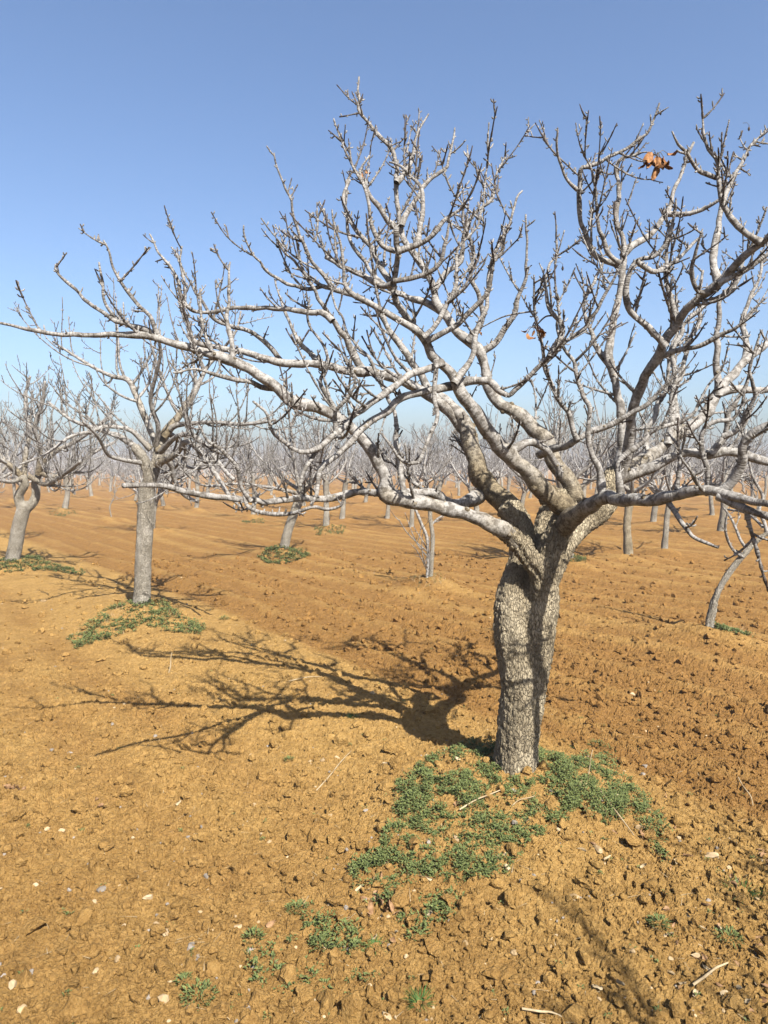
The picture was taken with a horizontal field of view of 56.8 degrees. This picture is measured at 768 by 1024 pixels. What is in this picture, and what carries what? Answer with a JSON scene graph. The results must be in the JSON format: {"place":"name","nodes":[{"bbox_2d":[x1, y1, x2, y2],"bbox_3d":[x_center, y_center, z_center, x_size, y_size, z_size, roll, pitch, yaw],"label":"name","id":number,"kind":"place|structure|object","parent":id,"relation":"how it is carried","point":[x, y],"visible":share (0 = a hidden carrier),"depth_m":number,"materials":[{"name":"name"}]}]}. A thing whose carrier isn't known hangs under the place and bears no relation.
{"place":"outdoors","nodes":[
{"label":"outdoors","id":0,"kind":"place"},
{"bbox_2d":[0,465,767,1023],"bbox_3d":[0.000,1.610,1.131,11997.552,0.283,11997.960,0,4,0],"label":"ground","id":1,"kind":"structure","parent":0,"point":[90,533],"depth_m":4.58,"materials":[{"name":"soil"}]},
{"bbox_2d":[2,784,25,789],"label":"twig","id":2,"kind":"object","parent":1,"relation":"on","point":[8,786],"visible":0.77,"depth_m":3.82,"materials":[{"name":"wood"}]},
{"bbox_2d":[2,448,35,498],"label":"orchard tree","id":3,"kind":"object","parent":1,"relation":"on","point":[14,487],"visible":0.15,"depth_m":32.02,"materials":[{"name":"grey plant"}]},
{"bbox_2d":[0,371,60,478],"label":"orchard tree","id":4,"kind":"object","parent":1,"relation":"on","point":[3,469],"visible":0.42,"depth_m":15.51,"materials":[{"name":"grey plant"}]},
{"bbox_2d":[1,419,68,498],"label":"orchard tree","id":5,"kind":"object","parent":1,"relation":"on","point":[6,472],"visible":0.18,"depth_m":27.86,"materials":[{"name":"grey plant"}]},
{"bbox_2d":[0,554,84,574],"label":"weeds","id":6,"kind":"object","parent":1,"relation":"on","point":[37,557],"visible":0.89,"depth_m":11.45,"materials":[{"name":"green plant"}]},
{"bbox_2d":[28,458,66,491],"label":"orchard tree","id":7,"kind":"object","parent":1,"relation":"on","point":[48,489],"visible":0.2,"depth_m":42.64,"materials":[{"name":"grey plant"}]},
{"bbox_2d":[0,355,119,560],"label":"orchard tree","id":8,"kind":"object","parent":1,"relation":"on","point":[24,509],"visible":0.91,"depth_m":11.60,"materials":[{"name":"grey plant"}]},
{"bbox_2d":[33,423,115,508],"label":"orchard tree","id":9,"kind":"object","parent":1,"relation":"on","point":[65,504],"visible":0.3,"depth_m":25.64,"materials":[{"name":"grey plant"}]},
{"bbox_2d":[51,436,97,494],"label":"orchard tree","id":10,"kind":"object","parent":1,"relation":"on","point":[72,482],"visible":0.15,"depth_m":38.32,"materials":[{"name":"grey plant"}]},
{"bbox_2d":[63,437,104,495],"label":"orchard tree","id":11,"kind":"object","parent":1,"relation":"on","point":[90,486],"visible":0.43,"depth_m":35.42,"materials":[{"name":"grey plant"}]},
{"bbox_2d":[87,450,115,484],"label":"orchard tree","id":12,"kind":"object","parent":1,"relation":"on","point":[99,482],"visible":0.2,"depth_m":58.96,"materials":[{"name":"grey plant"}]},
{"bbox_2d":[93,450,121,491],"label":"orchard tree","id":13,"kind":"object","parent":1,"relation":"on","point":[110,485],"visible":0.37,"depth_m":45.12,"materials":[{"name":"grey plant"}]},
{"bbox_2d":[101,473,121,516],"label":"orchard tree","id":14,"kind":"object","parent":1,"relation":"on","point":[112,490],"visible":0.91,"depth_m":21.40,"materials":[{"name":"grey plant"}]},
{"bbox_2d":[101,462,122,486],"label":"orchard tree","id":15,"kind":"object","parent":1,"relation":"on","point":[111,472],"visible":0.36,"depth_m":55.56,"materials":[{"name":"grey plant"}]},
{"bbox_2d":[101,439,151,500],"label":"orchard tree","id":16,"kind":"object","parent":1,"relation":"on","point":[136,495],"visible":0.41,"depth_m":31.83,"materials":[{"name":"grey plant"}]},
{"bbox_2d":[67,598,205,648],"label":"weeds","id":17,"kind":"object","parent":1,"relation":"on","point":[191,622],"visible":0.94,"depth_m":7.52,"materials":[{"name":"green plant"}]},
{"bbox_2d":[142,894,152,899],"bbox_3d":[-0.961,1.565,2.888,0.038,0.025,0.029,0,4,0],"label":"stone","id":18,"kind":"object","parent":1,"relation":"on","point":[149,897],"visible":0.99,"depth_m":2.88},
{"bbox_2d":[91,410,209,527],"bbox_3d":[-5.773,-0.990,17.461,3.042,3.125,1.832,-1,4,-12],"label":"orchard tree","id":19,"kind":"object","parent":1,"relation":"on","point":[140,474],"visible":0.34,"depth_m":17.61,"materials":[{"name":"grey plant"}]},
{"bbox_2d":[0,274,301,604],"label":"orchard tree","id":20,"kind":"object","parent":1,"relation":"on","point":[161,441],"visible":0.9,"depth_m":7.85,"materials":[{"name":"grey plant"}]},
{"bbox_2d":[120,431,204,505],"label":"orchard tree","id":21,"kind":"object","parent":1,"relation":"on","point":[162,501],"visible":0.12,"depth_m":27.58,"materials":[{"name":"grey plant"}]},
{"bbox_2d":[173,971,192,987],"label":"weed plant","id":22,"kind":"object","parent":1,"relation":"on","point":[185,974],"visible":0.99,"depth_m":2.40,"materials":[{"name":"green plant"}]},
{"bbox_2d":[179,449,198,489],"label":"orchard tree","id":23,"kind":"object","parent":1,"relation":"on","point":[189,481],"visible":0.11,"depth_m":45.26,"materials":[{"name":"grey plant"}]},
{"bbox_2d":[47,506,345,534],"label":"weeds","id":24,"kind":"object","parent":1,"relation":"on","point":[321,530],"visible":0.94,"depth_m":18.38,"materials":[{"name":"green plant"}]},
{"bbox_2d":[168,431,228,507],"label":"orchard tree","id":25,"kind":"object","parent":1,"relation":"on","point":[196,505],"visible":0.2,"depth_m":25.59,"materials":[{"name":"grey plant"}]},
{"bbox_2d":[179,977,219,1010],"bbox_3d":[-0.607,1.573,2.324,0.132,0.050,0.130,-2,4,-30],"label":"weed plant","id":26,"kind":"object","parent":1,"relation":"on","point":[204,982],"visible":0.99,"depth_m":2.33,"materials":[{"name":"green plant"}]},
{"bbox_2d":[189,424,236,492],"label":"orchard tree","id":27,"kind":"object","parent":1,"relation":"on","point":[206,471],"visible":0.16,"depth_m":34.34,"materials":[{"name":"grey plant"}]},
{"bbox_2d":[218,443,244,491],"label":"orchard tree","id":28,"kind":"object","parent":1,"relation":"on","point":[230,465],"visible":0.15,"depth_m":41.07,"materials":[{"name":"grey plant"}]},
{"bbox_2d":[223,429,281,491],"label":"orchard tree","id":29,"kind":"object","parent":1,"relation":"on","point":[256,469],"visible":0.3,"depth_m":31.38,"materials":[{"name":"grey plant"}]},
{"bbox_2d":[241,925,267,943],"bbox_3d":[-0.486,1.569,2.633,0.095,0.038,0.098,2,4,25],"label":"weed plant","id":30,"kind":"object","parent":1,"relation":"on","point":[253,929],"visible":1,"depth_m":2.65,"materials":[{"name":"green plant"}]},
{"bbox_2d":[218,417,299,514],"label":"orchard tree","id":31,"kind":"object","parent":1,"relation":"on","point":[253,478],"visible":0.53,"depth_m":22.02,"materials":[{"name":"grey plant"}]},
{"bbox_2d":[252,439,287,489],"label":"orchard tree","id":32,"kind":"object","parent":1,"relation":"on","point":[271,464],"visible":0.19,"depth_m":44.17,"materials":[{"name":"grey plant"}]},
{"bbox_2d":[266,920,274,927],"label":"fallen leaf","id":33,"kind":"object","parent":1,"relation":"on","point":[269,924],"visible":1,"depth_m":2.71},
{"bbox_2d":[254,439,287,494],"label":"orchard tree","id":34,"kind":"object","parent":1,"relation":"on","point":[271,492],"visible":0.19,"depth_m":38.16,"materials":[{"name":"grey plant"}]},
{"bbox_2d":[196,393,350,548],"bbox_3d":[-1.936,-0.674,12.969,2.819,3.161,2.905,0,4,0],"label":"orchard tree","id":35,"kind":"object","parent":1,"relation":"on","point":[288,530],"visible":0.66,"depth_m":12.86,"materials":[{"name":"grey plant"}]},
{"bbox_2d":[257,543,310,563],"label":"weeds","id":36,"kind":"object","parent":1,"relation":"on","point":[291,549],"visible":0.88,"depth_m":12.83,"materials":[{"name":"green plant"}]},
{"bbox_2d":[263,428,328,505],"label":"orchard tree","id":37,"kind":"object","parent":1,"relation":"on","point":[307,472],"visible":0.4,"depth_m":26.75,"materials":[{"name":"grey plant"}]},
{"bbox_2d":[284,899,308,914],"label":"weed plant","id":38,"kind":"object","parent":1,"relation":"on","point":[296,904],"visible":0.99,"depth_m":2.79,"materials":[{"name":"green plant"}]},
{"bbox_2d":[275,444,324,494],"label":"orchard tree","id":39,"kind":"object","parent":1,"relation":"on","point":[297,464],"visible":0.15,"depth_m":33.47,"materials":[{"name":"grey plant"}]},
{"bbox_2d":[298,456,339,488],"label":"orchard tree","id":40,"kind":"object","parent":1,"relation":"on","point":[323,470],"visible":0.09,"depth_m":40.43,"materials":[{"name":"grey plant"}]},
{"bbox_2d":[310,933,333,951],"bbox_3d":[-0.224,1.564,2.587,0.098,0.040,0.094,0,4,0],"label":"weed plant","id":41,"kind":"object","parent":1,"relation":"on","point":[318,938],"visible":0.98,"depth_m":2.59,"materials":[{"name":"green plant"}]},
{"bbox_2d":[294,409,358,525],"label":"orchard tree","id":42,"kind":"object","parent":1,"relation":"on","point":[327,481],"visible":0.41,"depth_m":18.47,"materials":[{"name":"grey plant"}]},
{"bbox_2d":[316,751,350,789],"bbox_3d":[-0.283,1.456,3.974,0.016,0.040,0.541,1,4,20],"label":"stick","id":43,"kind":"object","parent":1,"relation":"on","point":[332,772],"visible":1,"depth_m":3.94,"materials":[{"name":"wood"}]},
{"bbox_2d":[334,449,363,488],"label":"orchard tree","id":44,"kind":"object","parent":1,"relation":"on","point":[352,487],"visible":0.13,"depth_m":50.46,"materials":[{"name":"grey plant"}]},
{"bbox_2d":[333,447,367,488],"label":"orchard tree","id":45,"kind":"object","parent":1,"relation":"on","point":[355,485],"visible":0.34,"depth_m":36.80,"materials":[{"name":"grey plant"}]},
{"bbox_2d":[299,420,407,518],"bbox_3d":[-0.933,-1.249,21.243,2.862,3.227,2.313,-3,5,-37],"label":"orchard tree","id":46,"kind":"object","parent":1,"relation":"on","point":[343,507],"visible":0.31,"depth_m":21.37,"materials":[{"name":"grey plant"}]},
{"bbox_2d":[349,432,393,501],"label":"orchard tree","id":47,"kind":"object","parent":1,"relation":"on","point":[368,486],"visible":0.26,"depth_m":30.15,"materials":[{"name":"grey plant"}]},
{"bbox_2d":[359,933,389,952],"bbox_3d":[-0.032,1.556,2.557,0.115,0.041,0.107,1,4,19],"label":"grass tuft","id":48,"kind":"object","parent":1,"relation":"on","point":[372,940],"visible":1,"depth_m":2.58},
{"bbox_2d":[360,896,394,916],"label":"fallen leaves","id":49,"kind":"object","parent":1,"relation":"on","point":[370,906],"visible":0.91,"depth_m":2.73,"materials":[{"name":"beige plant"}]},
{"bbox_2d":[0,563,759,1023],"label":"pebbles","id":50,"kind":"object","parent":1,"relation":"on","point":[164,999],"visible":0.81,"depth_m":2.52,"materials":[{"name":"stone"}]},
{"bbox_2d":[0,646,760,1023],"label":"seedlings","id":51,"kind":"object","parent":1,"relation":"on","point":[396,920],"visible":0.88,"depth_m":2.76,"materials":[{"name":"green plant"}]},
{"bbox_2d":[373,890,389,908],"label":"fallen leaves","id":52,"kind":"object","parent":1,"relation":"on","point":[381,900],"visible":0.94,"depth_m":2.78,"materials":[{"name":"brown plant"}]},
{"bbox_2d":[2,629,764,1023],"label":"straw litter","id":53,"kind":"object","parent":1,"relation":"on","point":[420,875],"visible":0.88,"depth_m":2.76,"materials":[{"name":"plant"}]},
{"bbox_2d":[0,76,767,775],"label":"orchard tree","id":54,"kind":"object","parent":1,"relation":"on","point":[570,516],"visible":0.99,"depth_m":3.47,"materials":[{"name":"grey plant"}]},
{"bbox_2d":[349,431,418,518],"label":"orchard tree","id":55,"kind":"object","parent":1,"relation":"on","point":[387,515],"visible":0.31,"depth_m":21.59,"materials":[{"name":"grey plant"}]},
{"bbox_2d":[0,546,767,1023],"bbox_3d":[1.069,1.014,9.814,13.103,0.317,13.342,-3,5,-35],"label":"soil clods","id":56,"kind":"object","parent":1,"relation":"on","point":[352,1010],"visible":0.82,"depth_m":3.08,"materials":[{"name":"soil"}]},
{"bbox_2d":[0,572,767,1022],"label":"dark pebbles","id":57,"kind":"object","parent":1,"relation":"on","point":[206,876],"visible":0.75,"depth_m":2.90,"materials":[{"name":"grey stone"}]},
{"bbox_2d":[18,451,765,476],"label":"distant orchard","id":58,"kind":"object","parent":1,"relation":"on","point":[545,473],"visible":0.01,"depth_m":104.86,"materials":[{"name":"plant"}]},
{"bbox_2d":[391,445,428,487],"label":"orchard tree","id":59,"kind":"object","parent":1,"relation":"on","point":[417,469],"visible":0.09,"depth_m":40.45,"materials":[{"name":"grey plant"}]},
{"bbox_2d":[373,417,457,526],"bbox_3d":[0.808,-1.040,18.159,2.226,3.225,2.697,0,4,0],"label":"orchard tree","id":60,"kind":"object","parent":1,"relation":"on","point":[430,453],"visible":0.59,"depth_m":18.49,"materials":[{"name":"grey plant"}]},
{"bbox_2d":[401,984,435,1012],"bbox_3d":[0.111,1.564,2.294,0.119,0.047,0.122,0,4,0],"label":"grass tuft","id":61,"kind":"object","parent":1,"relation":"on","point":[418,998],"visible":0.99,"depth_m":2.30,"materials":[{"name":"plant"}]},
{"bbox_2d":[390,426,451,577],"bbox_3d":[0.508,-0.103,9.770,0.862,2.268,0.711,1,4,13],"label":"orchard tree","id":62,"kind":"object","parent":1,"relation":"on","point":[428,566],"visible":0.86,"depth_m":9.85,"materials":[{"name":"grey plant"}]},
{"bbox_2d":[402,429,456,487],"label":"orchard tree","id":63,"kind":"object","parent":1,"relation":"on","point":[417,474],"visible":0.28,"depth_m":33.33,"materials":[{"name":"grey plant"}]},
{"bbox_2d":[431,443,450,478],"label":"orchard tree","id":64,"kind":"object","parent":1,"relation":"on","point":[439,465],"visible":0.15,"depth_m":43.15,"materials":[{"name":"grey plant"}]},
{"bbox_2d":[411,417,484,490],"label":"orchard tree","id":65,"kind":"object","parent":1,"relation":"on","point":[441,481],"visible":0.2,"depth_m":26.37,"materials":[{"name":"grey plant"}]},
{"bbox_2d":[436,441,467,495],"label":"orchard tree","id":66,"kind":"object","parent":1,"relation":"on","point":[458,484],"visible":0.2,"depth_m":36.16,"materials":[{"name":"grey plant"}]},
{"bbox_2d":[241,735,675,993],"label":"weeds","id":67,"kind":"object","parent":1,"relation":"on","point":[575,801],"visible":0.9,"depth_m":3.26,"materials":[{"name":"green plant"}]},
{"bbox_2d":[426,415,512,511],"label":"orchard tree","id":68,"kind":"object","parent":1,"relation":"on","point":[470,488],"visible":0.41,"depth_m":20.46,"materials":[{"name":"grey plant"}]},
{"bbox_2d":[459,790,499,809],"bbox_3d":[0.459,1.358,3.355,0.260,0.039,0.014,-2,4,-30],"label":"stick","id":69,"kind":"object","parent":1,"relation":"on","point":[469,803],"visible":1,"depth_m":3.34,"materials":[{"name":"wood"}]},
{"bbox_2d":[452,432,529,483],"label":"orchard tree","id":70,"kind":"object","parent":1,"relation":"on","point":[498,477],"visible":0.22,"depth_m":29.82,"materials":[{"name":"grey plant"}]},
{"bbox_2d":[487,453,514,485],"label":"orchard tree","id":71,"kind":"object","parent":1,"relation":"on","point":[501,478],"visible":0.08,"depth_m":50.03,"materials":[{"name":"grey plant"}]},
{"bbox_2d":[489,429,530,491],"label":"orchard tree","id":72,"kind":"object","parent":1,"relation":"on","point":[508,481],"visible":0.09,"depth_m":39.27,"materials":[{"name":"grey plant"}]},
{"bbox_2d":[502,422,547,503],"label":"orchard tree","id":73,"kind":"object","parent":1,"relation":"on","point":[521,482],"visible":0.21,"depth_m":22.98,"materials":[{"name":"grey plant"}]},
{"bbox_2d":[504,448,548,497],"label":"orchard tree","id":74,"kind":"object","parent":1,"relation":"on","point":[530,495],"visible":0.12,"depth_m":33.37,"materials":[{"name":"grey plant"}]},
{"bbox_2d":[522,1007,562,1016],"bbox_3d":[0.509,1.588,2.248,0.143,0.029,0.016,0,4,4],"label":"stick","id":75,"kind":"object","parent":1,"relation":"on","point":[536,1010],"visible":1,"depth_m":2.25,"materials":[{"name":"wood"}]},
{"bbox_2d":[345,793,767,1013],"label":"leaf litter","id":76,"kind":"object","parent":1,"relation":"on","point":[665,908],"visible":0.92,"depth_m":2.63,"materials":[{"name":"plant"}]},
{"bbox_2d":[457,375,664,557],"bbox_3d":[2.970,-0.737,12.111,3.495,3.343,1.946,1,4,12],"label":"orchard tree","id":77,"kind":"object","parent":1,"relation":"on","point":[555,433],"visible":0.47,"depth_m":11.88,"materials":[{"name":"grey plant"}]},
{"bbox_2d":[540,414,612,497],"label":"orchard tree","id":78,"kind":"object","parent":1,"relation":"on","point":[576,462],"visible":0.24,"depth_m":26.72,"materials":[{"name":"grey plant"}]},
{"bbox_2d":[570,554,585,561],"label":"weeds","id":79,"kind":"object","parent":1,"relation":"on","point":[579,557],"visible":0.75,"depth_m":11.88,"materials":[{"name":"green plant"}]},
{"bbox_2d":[562,438,602,479],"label":"orchard tree","id":80,"kind":"object","parent":1,"relation":"on","point":[577,459],"visible":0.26,"depth_m":36.04,"materials":[{"name":"grey plant"}]},
{"bbox_2d":[593,844,602,853],"bbox_3d":[0.918,1.442,3.042,0.031,0.024,0.056,-1,4,-10],"label":"stone","id":81,"kind":"object","parent":1,"relation":"on","point":[598,849],"visible":1,"depth_m":3.03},
{"bbox_2d":[588,738,607,749],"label":"weed plant","id":82,"kind":"object","parent":1,"relation":"on","point":[599,742],"visible":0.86,"depth_m":4.40,"materials":[{"name":"green plant"}]},
{"bbox_2d":[581,441,615,493],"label":"orchard tree","id":83,"kind":"object","parent":1,"relation":"on","point":[594,473],"visible":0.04,"depth_m":39.26,"materials":[{"name":"grey plant"}]},
{"bbox_2d":[592,978,624,989],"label":"fallen leaves","id":84,"kind":"object","parent":1,"relation":"on","point":[618,981],"visible":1,"depth_m":2.35,"materials":[{"name":"plant"}]},
{"bbox_2d":[584,436,638,493],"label":"orchard tree","id":85,"kind":"object","parent":1,"relation":"on","point":[627,484],"visible":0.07,"depth_m":29.72,"materials":[{"name":"grey plant"}]},
{"bbox_2d":[600,790,633,834],"bbox_3d":[1.087,1.407,3.314,0.013,0.056,0.382,-1,4,-8],"label":"stick","id":86,"kind":"object","parent":1,"relation":"on","point":[620,817],"visible":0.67,"depth_m":3.26,"materials":[{"name":"wood"}]},
{"bbox_2d":[567,356,709,554],"bbox_3d":[4.447,-0.975,12.891,2.219,3.758,2.423,-2,5,-32],"label":"orchard tree","id":87,"kind":"object","parent":1,"relation":"on","point":[627,540],"visible":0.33,"depth_m":12.66,"materials":[{"name":"grey plant"}]},
{"bbox_2d":[637,815,658,829],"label":"weed plant","id":88,"kind":"object","parent":1,"relation":"on","point":[649,819],"visible":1,"depth_m":3.29,"materials":[{"name":"green plant"}]},
{"bbox_2d":[615,407,693,521],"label":"orchard tree","id":89,"kind":"object","parent":1,"relation":"on","point":[654,510],"visible":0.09,"depth_m":19.54,"materials":[{"name":"grey plant"}]},
{"bbox_2d":[645,912,671,929],"bbox_3d":[1.017,1.514,2.629,0.104,0.040,0.095,0,4,0],"label":"weed plant","id":90,"kind":"object","parent":1,"relation":"on","point":[660,918],"visible":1,"depth_m":2.63,"materials":[{"name":"green plant"}]},
{"bbox_2d":[608,377,744,548],"bbox_3d":[5.590,-0.833,13.298,2.731,3.367,2.014,0,4,0],"label":"orchard tree","id":91,"kind":"object","parent":1,"relation":"on","point":[670,484],"visible":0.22,"depth_m":13.42,"materials":[{"name":"grey plant"}]},
{"bbox_2d":[680,440,712,472],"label":"orchard tree","id":92,"kind":"object","parent":1,"relation":"on","point":[694,457],"visible":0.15,"depth_m":38.77,"materials":[{"name":"grey plant"}]},
{"bbox_2d":[683,437,735,514],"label":"orchard tree","id":93,"kind":"object","parent":1,"relation":"on","point":[711,509],"visible":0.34,"depth_m":22.21,"materials":[{"name":"grey plant"}]},
{"bbox_2d":[692,962,727,985],"bbox_3d":[1.099,1.547,2.384,0.194,0.019,0.014,-2,4,-31],"label":"stick","id":94,"kind":"object","parent":1,"relation":"on","point":[707,974],"visible":1,"depth_m":2.37,"materials":[{"name":"wood"}]},
{"bbox_2d":[705,852,718,857],"bbox_3d":[1.423,1.496,3.088,0.069,0.030,0.035,0,4,0],"label":"stone","id":95,"kind":"object","parent":1,"relation":"on","point":[712,854],"visible":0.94,"depth_m":3.08,"materials":[{"name":"stone"}]},
{"bbox_2d":[664,393,767,530],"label":"orchard tree","id":96,"kind":"object","parent":1,"relation":"on","point":[722,515],"visible":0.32,"depth_m":16.88,"materials":[{"name":"grey plant"}]},
{"bbox_2d":[712,924,743,949],"bbox_3d":[1.249,1.529,2.567,0.111,0.041,0.108,4,5,45],"label":"weed plant","id":97,"kind":"object","parent":1,"relation":"on","point":[728,930],"visible":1,"depth_m":2.58,"materials":[{"name":"green plant"}]},
{"bbox_2d":[692,425,767,506],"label":"orchard tree","id":98,"kind":"object","parent":1,"relation":"on","point":[757,470],"visible":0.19,"depth_m":25.80,"materials":[{"name":"grey plant"}]},
{"bbox_2d":[715,621,754,637],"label":"weeds","id":99,"kind":"object","parent":1,"relation":"on","point":[723,626],"visible":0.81,"depth_m":6.73,"materials":[{"name":"green plant"}]},
{"bbox_2d":[705,460,767,627],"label":"orchard tree","id":100,"kind":"object","parent":1,"relation":"on","point":[713,604],"visible":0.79,"depth_m":6.77,"materials":[{"name":"grey plant"}]},
{"bbox_2d":[719,871,765,904],"bbox_3d":[1.433,1.502,2.824,0.194,0.072,0.199,-1,4,-20],"label":"grass tuft","id":101,"kind":"object","parent":1,"relation":"on","point":[755,893],"visible":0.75,"depth_m":2.84,"materials":[{"name":"plant"}]},
{"bbox_2d":[718,439,767,497],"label":"orchard tree","id":102,"kind":"object","parent":1,"relation":"on","point":[758,474],"visible":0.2,"depth_m":29.02,"materials":[{"name":"grey plant"}]},
{"bbox_2d":[737,777,752,804],"bbox_3d":[1.918,1.479,3.767,0.016,0.037,0.265,1,4,9],"label":"stick","id":103,"kind":"object","parent":1,"relation":"on","point":[746,790],"visible":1,"depth_m":3.75,"materials":[{"name":"wood"}]},
{"bbox_2d":[740,436,767,499],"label":"orchard tree","id":104,"kind":"object","parent":1,"relation":"on","point":[765,484],"visible":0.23,"depth_m":31.77,"materials":[{"name":"grey plant"}]},
{"bbox_2d":[0,0,767,464],"label":"sky","id":105,"kind":"structure","parent":0,"point":[113,113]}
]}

